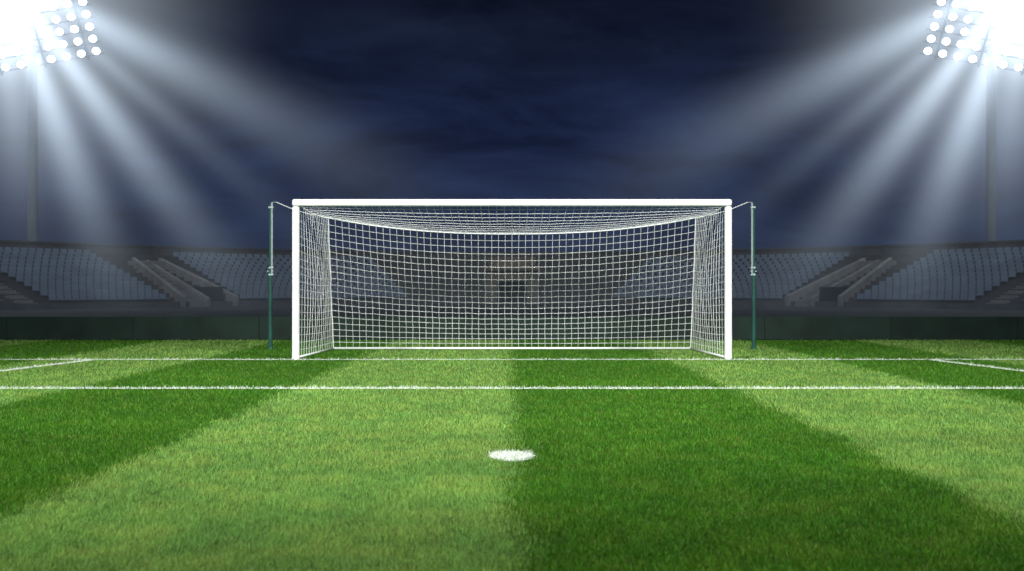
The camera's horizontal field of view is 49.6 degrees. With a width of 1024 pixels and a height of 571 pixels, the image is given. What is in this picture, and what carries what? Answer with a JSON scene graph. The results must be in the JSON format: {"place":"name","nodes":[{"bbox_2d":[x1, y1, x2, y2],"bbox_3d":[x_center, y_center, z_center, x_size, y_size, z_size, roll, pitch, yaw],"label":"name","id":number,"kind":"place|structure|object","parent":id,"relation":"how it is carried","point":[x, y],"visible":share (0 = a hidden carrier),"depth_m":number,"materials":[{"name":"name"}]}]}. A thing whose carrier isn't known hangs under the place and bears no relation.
{"place":"outdoors","nodes":[
{"label":"outdoors","id":0,"kind":"place"},
{"bbox_2d":[0,340,1023,570],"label":"pitch","id":1,"kind":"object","parent":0,"point":[791,342],"visible":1,"depth_m":11.96,"materials":[{"name":"green plant"}]},
{"bbox_2d":[1,360,89,371],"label":"pitch line","id":2,"kind":"object","parent":1,"relation":"on","point":[47,365],"visible":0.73,"depth_m":17.82,"materials":[{"name":"paint"}]},
{"bbox_2d":[267,202,322,348],"bbox_3d":[-4.235,-0.196,21.730,0.150,2.995,2.097,0,0,-42],"label":"net support pole","id":3,"kind":"object","parent":1,"relation":"on","point":[270,271],"visible":0.88,"depth_m":22.42,"materials":[{"name":"green metal"}]},
{"bbox_2d":[2,359,1019,359],"bbox_3d":[0.000,1.272,19.076,64.000,0.001,0.240,0,0,0],"label":"pitch line","id":4,"kind":"object","parent":1,"relation":"on","point":[503,359],"visible":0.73,"depth_m":19.07,"materials":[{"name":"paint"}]},
{"bbox_2d":[292,199,731,359],"bbox_3d":[0.000,-0.100,20.555,7.560,2.762,3.033,0,0,0],"label":"soccer goal","id":5,"kind":"object","parent":1,"relation":"on","point":[296,274],"visible":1,"depth_m":20.12,"materials":[{"name":"white paint"}]},
{"bbox_2d":[489,451,534,460],"bbox_3d":[-0.002,1.248,8.115,0.348,0.001,0.511,0,0,0],"label":"penalty spot","id":6,"kind":"object","parent":1,"relation":"on","point":[508,457],"visible":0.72,"depth_m":8.10,"materials":[{"name":"paint"}]},
{"bbox_2d":[1,387,1023,388],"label":"pitch line","id":7,"kind":"object","parent":1,"relation":"on","point":[500,388],"visible":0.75,"depth_m":13.57,"materials":[{"name":"paint"}]},
{"bbox_2d":[709,202,756,348],"bbox_3d":[4.235,-0.196,21.730,0.150,2.995,2.097,0,0,42],"label":"net support pole","id":8,"kind":"object","parent":1,"relation":"on","point":[753,271],"visible":0.91,"depth_m":22.42,"materials":[{"name":"green metal"}]},
{"bbox_2d":[934,360,1020,370],"bbox_3d":[7.597,1.266,16.347,0.205,0.001,5.321,0,0,-9],"label":"pitch line","id":9,"kind":"object","parent":1,"relation":"on","point":[977,365],"visible":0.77,"depth_m":17.59,"materials":[{"name":"paint"}]},
{"bbox_2d":[0,304,1023,339],"bbox_3d":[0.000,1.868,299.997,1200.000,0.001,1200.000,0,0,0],"label":"ground","id":10,"kind":"structure","parent":0,"point":[610,310],"depth_m":55.74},
{"bbox_2d":[0,0,104,240],"bbox_3d":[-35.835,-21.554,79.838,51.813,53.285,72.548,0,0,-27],"label":"floodlight tower","id":11,"kind":"structure","parent":10,"relation":"on","point":[34,61],"depth_m":89.72,"materials":[{"name":"metal"}]},
{"bbox_2d":[0,317,1023,339],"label":"advertising hoarding","id":12,"kind":"object","parent":10,"relation":"on","point":[887,328],"visible":0.97,"depth_m":26.32,"materials":[{"name":"paint"}]},
{"bbox_2d":[0,240,1023,310],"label":"stadium stand","id":13,"kind":"object","parent":10,"relation":"on","point":[47,275],"visible":0.86,"depth_m":78.10,"materials":[{"name":"concrete"}]},
{"bbox_2d":[483,257,540,303],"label":"players tunnel","id":14,"kind":"structure","parent":10,"relation":"on","point":[509,265],"depth_m":83.32,"materials":[{"name":"beige concrete"}]},
{"bbox_2d":[919,0,1023,240],"bbox_3d":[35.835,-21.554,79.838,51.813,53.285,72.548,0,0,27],"label":"floodlight tower","id":15,"kind":"structure","parent":10,"relation":"on","point":[989,61],"depth_m":89.72,"materials":[{"name":"metal"}]},
{"bbox_2d":[0,0,1023,251],"label":"sky","id":16,"kind":"structure","parent":0,"point":[195,117],"materials":[{"name":"blue"}]}
]}

